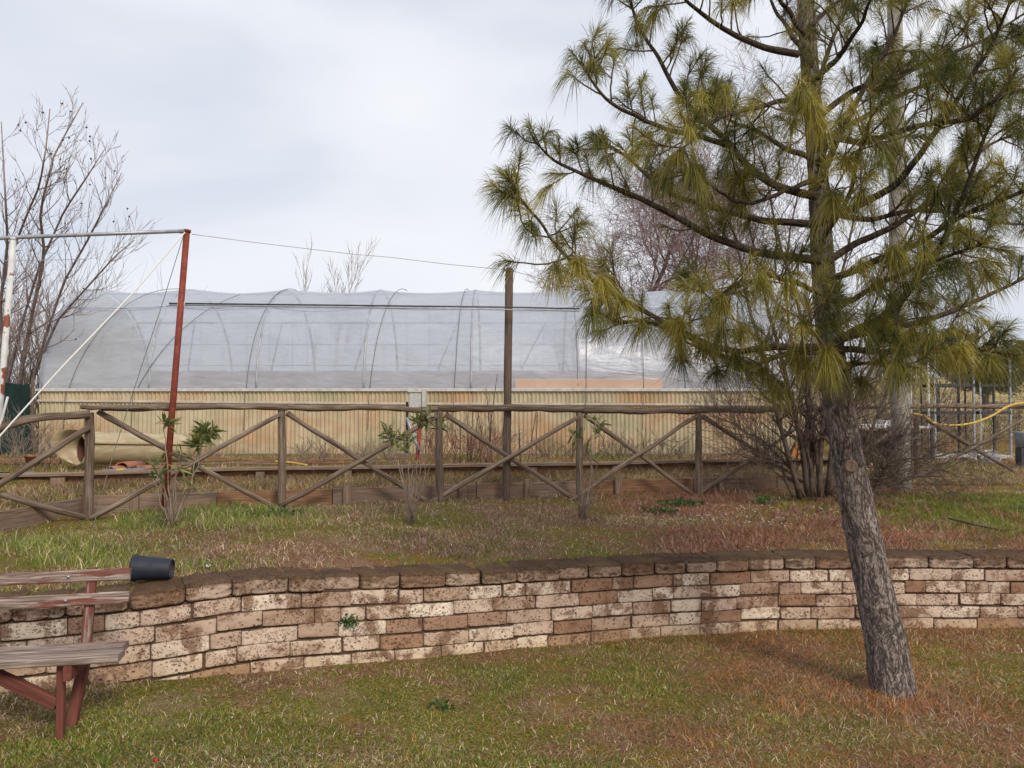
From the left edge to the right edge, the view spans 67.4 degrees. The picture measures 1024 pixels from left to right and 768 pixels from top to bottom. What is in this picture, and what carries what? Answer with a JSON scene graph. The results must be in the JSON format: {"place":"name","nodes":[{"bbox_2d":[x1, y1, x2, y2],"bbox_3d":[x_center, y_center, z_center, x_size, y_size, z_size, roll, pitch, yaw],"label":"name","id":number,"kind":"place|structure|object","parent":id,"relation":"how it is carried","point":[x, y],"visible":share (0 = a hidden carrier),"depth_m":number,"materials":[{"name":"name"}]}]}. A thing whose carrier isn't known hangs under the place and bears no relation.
{"place":"outdoors","nodes":[
{"label":"outdoors","id":0,"kind":"place"},
{"bbox_2d":[0,378,1023,767],"bbox_3d":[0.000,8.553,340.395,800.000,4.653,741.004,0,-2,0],"label":"ground","id":1,"kind":"structure","parent":0,"point":[456,692],"depth_m":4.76,"materials":[{"name":"green plant"}]},
{"bbox_2d":[0,237,16,444],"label":"white post","id":2,"kind":"object","parent":1,"relation":"on","point":[7,308],"visible":1,"depth_m":6.80,"materials":[{"name":"metal"}]},
{"bbox_2d":[0,379,34,453],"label":"shade net","id":3,"kind":"object","parent":1,"relation":"on","point":[18,395],"visible":0.56,"depth_m":11.91,"materials":[{"name":"green fabric"}]},
{"bbox_2d":[0,458,60,464],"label":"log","id":4,"kind":"object","parent":1,"relation":"on","point":[2,460],"visible":0.38,"depth_m":9.83,"materials":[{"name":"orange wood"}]},
{"bbox_2d":[23,454,40,466],"bbox_3d":[-5.970,0.954,9.578,0.217,0.142,0.217,0,-2,0],"label":"flower pot","id":5,"kind":"object","parent":1,"relation":"on","point":[29,457],"visible":0.55,"depth_m":9.50,"materials":[{"name":"ceramic"}]},
{"bbox_2d":[0,400,105,470],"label":"dry stalks","id":6,"kind":"object","parent":1,"relation":"on","point":[37,441],"visible":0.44,"depth_m":9.56,"materials":[{"name":"brown plant"}]},
{"bbox_2d":[0,567,131,739],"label":"bench","id":7,"kind":"object","parent":1,"relation":"on","point":[71,661],"visible":0.94,"depth_m":3.71,"materials":[{"name":"red paint"}]},
{"bbox_2d":[0,84,161,400],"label":"bare tree","id":8,"kind":"object","parent":1,"relation":"on","point":[38,283],"visible":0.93,"depth_m":10.96,"materials":[{"name":"plant"}]},
{"bbox_2d":[0,206,206,447],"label":"brushwood thicket","id":9,"kind":"object","parent":1,"relation":"on","point":[31,356],"visible":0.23,"depth_m":14.03,"materials":[{"name":"brown plant"}]},
{"bbox_2d":[105,465,135,469],"bbox_3d":[-4.574,0.989,9.063,0.170,0.070,0.400,-1,-2,21],"label":"roof tile","id":10,"kind":"object","parent":1,"relation":"on","point":[120,466],"visible":0.36,"depth_m":8.95,"materials":[{"name":"ceramic"}]},
{"bbox_2d":[115,460,145,467],"bbox_3d":[-4.550,0.951,9.177,0.170,0.070,0.400,0,-2,4],"label":"roof tile","id":11,"kind":"object","parent":10,"relation":"on","point":[129,464],"visible":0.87,"depth_m":9.10,"materials":[{"name":"ceramic"}]},
{"bbox_2d":[51,429,190,465],"bbox_3d":[-4.817,0.793,9.588,0.442,0.494,1.576,-1,-2,36],"label":"rolled sheet","id":12,"kind":"object","parent":1,"relation":"on","point":[129,446],"visible":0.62,"depth_m":9.35,"materials":[{"name":"plastic"}]},
{"bbox_2d":[102,468,173,470],"bbox_3d":[-4.156,0.971,8.662,0.951,0.044,0.212,0,-2,-12],"label":"black liner","id":13,"kind":"object","parent":1,"relation":"on","point":[131,468],"visible":0.29,"depth_m":8.64,"materials":[{"name":"black plastic"}]},
{"bbox_2d":[136,465,156,467],"bbox_3d":[-4.241,0.991,9.123,0.400,0.070,0.170,1,-2,-29],"label":"roof tile","id":14,"kind":"object","parent":1,"relation":"on","point":[144,466],"visible":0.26,"depth_m":9.03,"materials":[{"name":"ceramic"}]},
{"bbox_2d":[161,229,190,506],"bbox_3d":[-3.143,-0.157,7.193,0.232,2.600,0.087,0,-2,-15],"label":"red post","id":15,"kind":"object","parent":1,"relation":"on","point":[181,301],"visible":0.99,"depth_m":7.17,"materials":[{"name":"metal"}]},
{"bbox_2d":[0,229,184,239],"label":"cross pipe","id":16,"kind":"object","parent":15,"relation":"attached to","point":[93,234],"visible":1,"depth_m":7.02,"materials":[{"name":"metal"}]},
{"bbox_2d":[0,232,185,436],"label":"rope","id":17,"kind":"object","parent":15,"relation":"attached to","point":[53,376],"visible":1,"depth_m":6.21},
{"bbox_2d":[92,235,183,530],"bbox_3d":[-3.452,-0.035,6.930,0.347,2.738,0.816,-1,-2,37],"label":"cord","id":18,"kind":"object","parent":15,"relation":"hanging from","point":[136,382],"visible":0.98,"depth_m":7.04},
{"bbox_2d":[169,303,578,311],"bbox_3d":[-1.232,-0.792,7.919,4.217,0.160,0.048,1,-2,-20],"label":"pipe","id":19,"kind":"object","parent":15,"relation":"attached to","point":[289,305],"visible":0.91,"depth_m":7.85,"materials":[{"name":"metal"}]},
{"bbox_2d":[192,234,569,290],"bbox_3d":[-0.996,-1.270,8.132,4.395,0.244,0.479,1,-2,-30],"label":"wire","id":20,"kind":"object","parent":15,"relation":"attached to","point":[360,254],"visible":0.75,"depth_m":7.85,"materials":[{"name":"metal"}]},
{"bbox_2d":[148,463,220,464],"bbox_3d":[-4.041,0.983,9.487,0.844,0.033,0.030,0,-2,-8],"label":"wooden batten","id":21,"kind":"object","parent":1,"relation":"on","point":[199,463],"visible":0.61,"depth_m":9.51,"materials":[{"name":"brown wood"}]},
{"bbox_2d":[142,411,227,530],"bbox_3d":[-2.857,0.727,6.699,0.676,1.033,0.732,1,-2,-26],"label":"oleander","id":22,"kind":"object","parent":1,"relation":"on","point":[202,432],"visible":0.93,"depth_m":6.57,"materials":[{"name":"green plant"}]},
{"bbox_2d":[179,458,241,462],"bbox_3d":[-3.889,0.992,9.864,0.943,0.090,0.030,0,-2,16],"label":"wooden batten","id":23,"kind":"object","parent":1,"relation":"on","point":[218,460],"visible":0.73,"depth_m":9.81,"materials":[{"name":"orange wood"}]},
{"bbox_2d":[193,455,263,460],"bbox_3d":[-3.732,0.981,10.109,0.943,0.084,0.030,0,-2,2],"label":"wooden batten","id":24,"kind":"object","parent":1,"relation":"on","point":[230,458],"visible":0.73,"depth_m":10.09,"materials":[{"name":"orange wood"}]},
{"bbox_2d":[225,462,276,464],"bbox_3d":[-3.249,1.001,9.674,0.740,0.027,0.030,0,-2,3],"label":"wooden batten","id":25,"kind":"object","parent":1,"relation":"on","point":[249,463],"visible":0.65,"depth_m":9.67,"materials":[{"name":"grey wood"}]},
{"bbox_2d":[237,459,293,460],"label":"wooden batten","id":26,"kind":"object","parent":1,"relation":"on","point":[264,459],"visible":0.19,"depth_m":10.31,"materials":[{"name":"orange wood"}]},
{"bbox_2d":[233,506,303,517],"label":"weed clump","id":27,"kind":"object","parent":1,"relation":"on","point":[278,511],"visible":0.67,"depth_m":7.24,"materials":[{"name":"green plant"}]},
{"bbox_2d":[237,460,327,462],"bbox_3d":[-2.938,0.990,9.820,1.159,0.037,0.030,0,-2,1],"label":"wooden batten","id":28,"kind":"object","parent":1,"relation":"on","point":[286,460],"visible":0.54,"depth_m":9.81,"materials":[{"name":"orange wood"}]},
{"bbox_2d":[275,460,307,465],"bbox_3d":[-2.705,0.973,9.442,0.569,0.049,0.058,-1,-2,32],"label":"yellow tube","id":29,"kind":"object","parent":1,"relation":"on","point":[294,463],"visible":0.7,"depth_m":9.42,"materials":[{"name":"yellow plastic"}]},
{"bbox_2d":[292,230,330,292],"bbox_3d":[-5.889,-1.545,22.128,1.031,5.916,1.247,-1,-2,24],"label":"bare sapling","id":30,"kind":"object","parent":1,"relation":"on","point":[306,273],"visible":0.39,"depth_m":22.37,"materials":[{"name":"plant"}]},
{"bbox_2d":[286,462,361,463],"bbox_3d":[-2.345,0.978,9.506,0.973,0.025,0.030,0,-2,3],"label":"wooden batten","id":31,"kind":"object","parent":1,"relation":"on","point":[325,462],"visible":0.46,"depth_m":9.49,"materials":[{"name":"orange wood"}]},
{"bbox_2d":[297,459,355,460],"bbox_3d":[-2.344,0.981,9.905,0.850,0.028,0.030,0,-2,-2],"label":"wooden batten","id":32,"kind":"object","parent":1,"relation":"on","point":[332,459],"visible":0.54,"depth_m":9.89,"materials":[{"name":"orange wood"}]},
{"bbox_2d":[274,432,405,465],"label":"dry twigs","id":33,"kind":"object","parent":1,"relation":"on","point":[324,453],"visible":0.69,"depth_m":9.75,"materials":[{"name":"brown plant"}]},
{"bbox_2d":[323,238,379,292],"bbox_3d":[-4.699,-1.467,22.586,1.620,5.794,1.758,0,-2,0],"label":"bare sapling","id":34,"kind":"object","parent":1,"relation":"on","point":[348,276],"visible":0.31,"depth_m":22.43,"materials":[{"name":"plant"}]},
{"bbox_2d":[335,457,406,459],"bbox_3d":[-2.019,0.990,10.135,1.264,0.043,0.030,0,-2,1],"label":"wooden batten","id":35,"kind":"object","parent":1,"relation":"on","point":[375,458],"visible":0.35,"depth_m":10.12,"materials":[{"name":"brown wood"}]},
{"bbox_2d":[0,457,827,487],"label":"plank edging","id":36,"kind":"object","parent":1,"relation":"on","point":[256,472],"visible":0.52,"depth_m":8.91,"materials":[{"name":"orange wood"}]},
{"bbox_2d":[377,405,450,523],"bbox_3d":[-0.930,0.736,7.199,0.625,1.092,0.532,1,-2,-38],"label":"oleander","id":37,"kind":"object","parent":1,"relation":"on","point":[420,419],"visible":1,"depth_m":7.13,"materials":[{"name":"green plant"}]},
{"bbox_2d":[35,289,796,454],"bbox_3d":[-1.480,-0.262,13.774,11.900,2.878,3.715,0,-2,0],"label":"greenhouse","id":38,"kind":"object","parent":1,"relation":"on","point":[308,356],"visible":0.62,"depth_m":12.05,"materials":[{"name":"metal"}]},
{"bbox_2d":[406,389,426,459],"bbox_3d":[-1.119,0.472,8.936,0.243,0.816,0.170,0,-2,0],"label":"meter box","id":39,"kind":"object","parent":1,"relation":"on","point":[417,398],"visible":0.7,"depth_m":8.88,"materials":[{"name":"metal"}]},
{"bbox_2d":[0,473,835,532],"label":"plank edging","id":40,"kind":"object","parent":1,"relation":"on","point":[19,518],"visible":0.4,"depth_m":8.26,"materials":[{"name":"orange wood"}]},
{"bbox_2d":[427,698,454,712],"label":"weed clump","id":41,"kind":"object","parent":1,"relation":"on","point":[443,704],"visible":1,"depth_m":4.35,"materials":[{"name":"green plant"}]},
{"bbox_2d":[392,399,535,463],"bbox_3d":[-0.616,0.624,10.451,1.920,0.923,2.079,0,-2,0],"label":"bramble","id":42,"kind":"object","parent":1,"relation":"on","point":[455,446],"visible":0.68,"depth_m":10.16,"materials":[{"name":"brown plant"}]},
{"bbox_2d":[460,412,492,462],"bbox_3d":[-0.480,0.671,10.174,0.448,0.745,0.138,0,-2,0],"label":"dead weed","id":43,"kind":"object","parent":1,"relation":"on","point":[474,438],"visible":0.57,"depth_m":10.17,"materials":[{"name":"brown plant"}]},
{"bbox_2d":[486,374,502,462],"bbox_3d":[-0.208,0.450,9.609,0.267,1.156,0.091,1,-2,-18],"label":"dead weed","id":44,"kind":"object","parent":1,"relation":"on","point":[491,424],"visible":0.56,"depth_m":9.59,"materials":[{"name":"brown plant"}]},
{"bbox_2d":[502,268,512,500],"bbox_3d":[-0.047,0.056,8.560,0.124,2.706,0.096,0,-2,0],"label":"tall post","id":45,"kind":"object","parent":1,"relation":"on","point":[507,394],"visible":0.81,"depth_m":8.53,"materials":[{"name":"brown wood"}]},
{"bbox_2d":[0,480,1022,592],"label":"tall grass","id":46,"kind":"structure","parent":1,"relation":"on","point":[214,510],"depth_m":6.44,"materials":[{"name":"green plant"}]},
{"bbox_2d":[0,548,1023,691],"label":"stone wall","id":47,"kind":"structure","parent":1,"relation":"on","point":[229,622],"depth_m":5.41,"materials":[{"name":"beige stone"}]},
{"bbox_2d":[129,554,174,581],"bbox_3d":[-2.130,1.087,4.541,0.234,0.159,0.161,0,-2,0],"label":"plant pot","id":48,"kind":"object","parent":47,"relation":"on","point":[148,568],"visible":0.98,"depth_m":4.50,"materials":[{"name":"black plastic"}]},
{"bbox_2d":[337,613,363,628],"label":"wall weed","id":49,"kind":"object","parent":47,"relation":"attached to","point":[350,621],"depth_m":4.89,"materials":[{"name":"green plant"}]},
{"bbox_2d":[0,485,1023,592],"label":"dry grass","id":50,"kind":"structure","parent":1,"relation":"on","point":[360,518],"depth_m":6.66,"materials":[{"name":"brown plant"}]},
{"bbox_2d":[0,403,1023,520],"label":"wooden fence","id":51,"kind":"object","parent":1,"relation":"on","point":[87,430],"visible":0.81,"depth_m":8.04,"materials":[{"name":"brown wood"}]},
{"bbox_2d":[911,402,1023,425],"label":"yellow garden hose","id":52,"kind":"object","parent":51,"relation":"hanging from","point":[992,415],"visible":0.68,"depth_m":10.29,"materials":[{"name":"yellow rubber"}]},
{"bbox_2d":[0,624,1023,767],"bbox_3d":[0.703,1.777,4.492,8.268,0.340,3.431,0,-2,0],"label":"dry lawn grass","id":53,"kind":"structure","parent":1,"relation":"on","point":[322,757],"depth_m":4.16,"materials":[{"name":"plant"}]},
{"bbox_2d":[0,446,1023,474],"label":"yard grass","id":54,"kind":"structure","parent":1,"relation":"on","point":[1018,469],"depth_m":11.02,"materials":[{"name":"green plant"}]},
{"bbox_2d":[518,411,537,462],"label":"dead weed","id":55,"kind":"object","parent":1,"relation":"on","point":[531,439],"visible":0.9,"depth_m":9.98,"materials":[{"name":"brown plant"}]},
{"bbox_2d":[525,245,591,291],"bbox_3d":[1.469,-1.102,19.820,2.615,4.938,2.065,1,-2,-44],"label":"grey bush","id":56,"kind":"object","parent":1,"relation":"on","point":[546,276],"visible":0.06,"depth_m":19.61,"materials":[{"name":"grey plant"}]},
{"bbox_2d":[566,414,610,519],"bbox_3d":[0.787,0.823,7.737,0.612,1.039,0.427,1,-2,-39],"label":"oleander","id":57,"kind":"object","parent":1,"relation":"on","point":[585,505],"visible":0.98,"depth_m":7.64,"materials":[{"name":"green plant"}]},
{"bbox_2d":[521,426,714,461],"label":"dead stalks","id":58,"kind":"object","parent":1,"relation":"on","point":[603,444],"visible":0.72,"depth_m":10.79,"materials":[{"name":"brown plant"}]},
{"bbox_2d":[639,505,678,514],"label":"weed clump","id":59,"kind":"object","parent":1,"relation":"on","point":[660,509],"visible":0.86,"depth_m":7.95,"materials":[{"name":"green plant"}]},
{"bbox_2d":[513,16,842,292],"bbox_3d":[4.637,-3.791,21.463,10.768,10.402,7.284,-1,-2,42],"label":"pink tree","id":60,"kind":"object","parent":1,"relation":"on","point":[643,215],"visible":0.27,"depth_m":21.22,"materials":[{"name":"plant"}]},
{"bbox_2d":[655,498,704,508],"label":"weed clump","id":61,"kind":"object","parent":1,"relation":"on","point":[679,502],"visible":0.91,"depth_m":8.37,"materials":[{"name":"green plant"}]},
{"bbox_2d":[567,136,808,292],"bbox_3d":[4.919,-3.157,21.778,6.952,9.154,8.488,0,-2,-17],"label":"pink tree","id":62,"kind":"object","parent":1,"relation":"on","point":[667,265],"visible":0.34,"depth_m":20.34,"materials":[{"name":"plant"}]},
{"bbox_2d":[406,624,1023,767],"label":"pine needle litter","id":63,"kind":"object","parent":1,"relation":"on","point":[802,681],"visible":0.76,"depth_m":4.77,"materials":[{"name":"brown plant"}]},
{"bbox_2d":[474,0,1023,703],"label":"pine tree","id":64,"kind":"object","parent":1,"relation":"on","point":[954,194],"visible":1,"depth_m":4.35,"materials":[{"name":"green plant"}]},
{"bbox_2d":[744,495,780,504],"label":"weed clump","id":65,"kind":"object","parent":1,"relation":"on","point":[762,499],"visible":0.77,"depth_m":8.64,"materials":[{"name":"green plant"}]},
{"bbox_2d":[557,485,1023,554],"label":"red brown litter","id":66,"kind":"object","parent":1,"relation":"on","point":[821,527],"visible":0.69,"depth_m":7.06,"materials":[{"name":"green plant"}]},
{"bbox_2d":[791,441,799,457],"bbox_3d":[3.932,0.908,10.580,0.180,0.245,0.050,0,-2,0],"label":"orange board","id":67,"kind":"object","parent":1,"relation":"on","point":[794,453],"visible":0.23,"depth_m":10.55,"materials":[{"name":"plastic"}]},
{"bbox_2d":[649,78,1023,507],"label":"multi stem shrub","id":68,"kind":"object","parent":1,"relation":"on","point":[814,453],"visible":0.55,"depth_m":8.61,"materials":[{"name":"brown plant"}]},
{"bbox_2d":[707,158,1019,437],"bbox_3d":[7.484,-1.908,17.697,6.720,6.364,7.265,0,-2,-17],"label":"brush","id":69,"kind":"object","parent":1,"relation":"on","point":[846,309],"visible":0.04,"depth_m":17.50,"materials":[{"name":"brown plant"}]},
{"bbox_2d":[714,485,1017,532],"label":"red undergrowth","id":70,"kind":"object","parent":1,"relation":"on","point":[833,512],"visible":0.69,"depth_m":7.81,"materials":[{"name":"brown plant"}]},
{"bbox_2d":[796,331,979,446],"bbox_3d":[6.821,-0.105,14.965,4.424,2.654,4.194,0,-2,0],"label":"brown hedge","id":71,"kind":"object","parent":1,"relation":"on","point":[945,398],"visible":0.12,"depth_m":14.51,"materials":[{"name":"brown plant"}]},
{"bbox_2d":[859,426,933,461],"bbox_3d":[6.035,0.958,12.379,1.281,0.560,0.600,0,-2,0],"label":"work table","id":72,"kind":"object","parent":1,"relation":"on","point":[882,433],"visible":0.06,"depth_m":12.12,"materials":[{"name":"metal"}]},
{"bbox_2d":[887,0,911,491],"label":"utility pole","id":73,"kind":"object","parent":1,"relation":"on","point":[889,27],"visible":0.09,"depth_m":9.57,"materials":[{"name":"concrete"}]},
{"bbox_2d":[781,658,1023,738],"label":"needle heap","id":74,"kind":"object","parent":1,"relation":"on","point":[920,693],"visible":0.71,"depth_m":4.63,"materials":[{"name":"brown plant"}]},
{"bbox_2d":[910,370,912,456],"bbox_3d":[6.548,0.478,12.592,0.029,1.481,0.028,0,-2,0],"label":"stake","id":75,"kind":"object","parent":1,"relation":"on","point":[911,409],"depth_m":12.59,"materials":[{"name":"metal"}]},
{"bbox_2d":[927,365,929,458],"bbox_3d":[6.670,0.442,12.293,0.035,1.583,0.036,0,-2,0],"label":"stake","id":76,"kind":"object","parent":1,"relation":"on","point":[928,411],"visible":0.21,"depth_m":12.28,"materials":[{"name":"metal"}]},
{"bbox_2d":[934,388,939,430],"bbox_3d":[7.300,0.440,13.193,0.100,0.750,0.020,0,-2,0],"label":"perforated panel","id":77,"kind":"object","parent":1,"relation":"on","point":[937,399],"visible":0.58,"depth_m":13.18,"materials":[{"name":"metal"}]},
{"bbox_2d":[863,385,1023,444],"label":"dark brush","id":78,"kind":"object","parent":1,"relation":"on","point":[1014,418],"visible":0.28,"depth_m":15.55,"materials":[{"name":"brown plant"}]},
{"bbox_2d":[873,491,1023,544],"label":"green bank grass","id":79,"kind":"structure","parent":1,"relation":"on","point":[975,510],"depth_m":8.15,"materials":[{"name":"green plant"}]},
{"bbox_2d":[920,359,976,459],"bbox_3d":[7.146,0.391,12.611,0.675,1.681,0.464,0,-2,0],"label":"shelf rack","id":80,"kind":"object","parent":1,"relation":"on","point":[958,410],"visible":0.33,"depth_m":12.40,"materials":[{"name":"metal"}]},
{"bbox_2d":[917,320,1023,417],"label":"olive tree","id":81,"kind":"object","parent":1,"relation":"on","point":[989,392],"visible":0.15,"depth_m":29.67,"materials":[{"name":"green plant"}]},
{"bbox_2d":[948,518,1004,530],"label":"fallen twig","id":82,"kind":"object","parent":1,"relation":"on","point":[975,524],"visible":0.98,"depth_m":7.34,"materials":[{"name":"brown wood"}]},
{"bbox_2d":[964,357,1013,459],"bbox_3d":[7.807,0.393,12.611,0.531,1.685,0.464,0,-2,0],"label":"shelf rack","id":83,"kind":"object","parent":1,"relation":"on","point":[1009,412],"visible":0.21,"depth_m":12.40,"materials":[{"name":"metal"}]},
{"bbox_2d":[982,450,1000,463],"bbox_3d":[7.483,1.143,11.974,0.282,0.230,0.175,0,-2,0],"label":"white sack","id":84,"kind":"object","parent":1,"relation":"on","point":[996,455],"visible":0.44,"depth_m":11.93,"materials":[{"name":"plastic"}]},
{"bbox_2d":[1006,344,1023,396],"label":"olive tree","id":85,"kind":"object","parent":1,"relation":"on","point":[1020,390],"visible":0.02,"depth_m":36.59,"materials":[{"name":"green plant"}]},
{"bbox_2d":[1013,432,1023,466],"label":"bucket","id":86,"kind":"object","parent":1,"relation":"on","point":[1019,447],"visible":0.95,"depth_m":11.54,"materials":[{"name":"grey plastic"}]},
{"bbox_2d":[0,462,1023,510],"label":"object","id":87,"kind":"structure","parent":0,"point":[253,485],"depth_m":8.71,"materials":[{"name":"brown soil"}]},
{"bbox_2d":[0,0,1023,403],"label":"sky","id":88,"kind":"structure","parent":0,"point":[276,122],"materials":[{"name":"white"}]}
]}

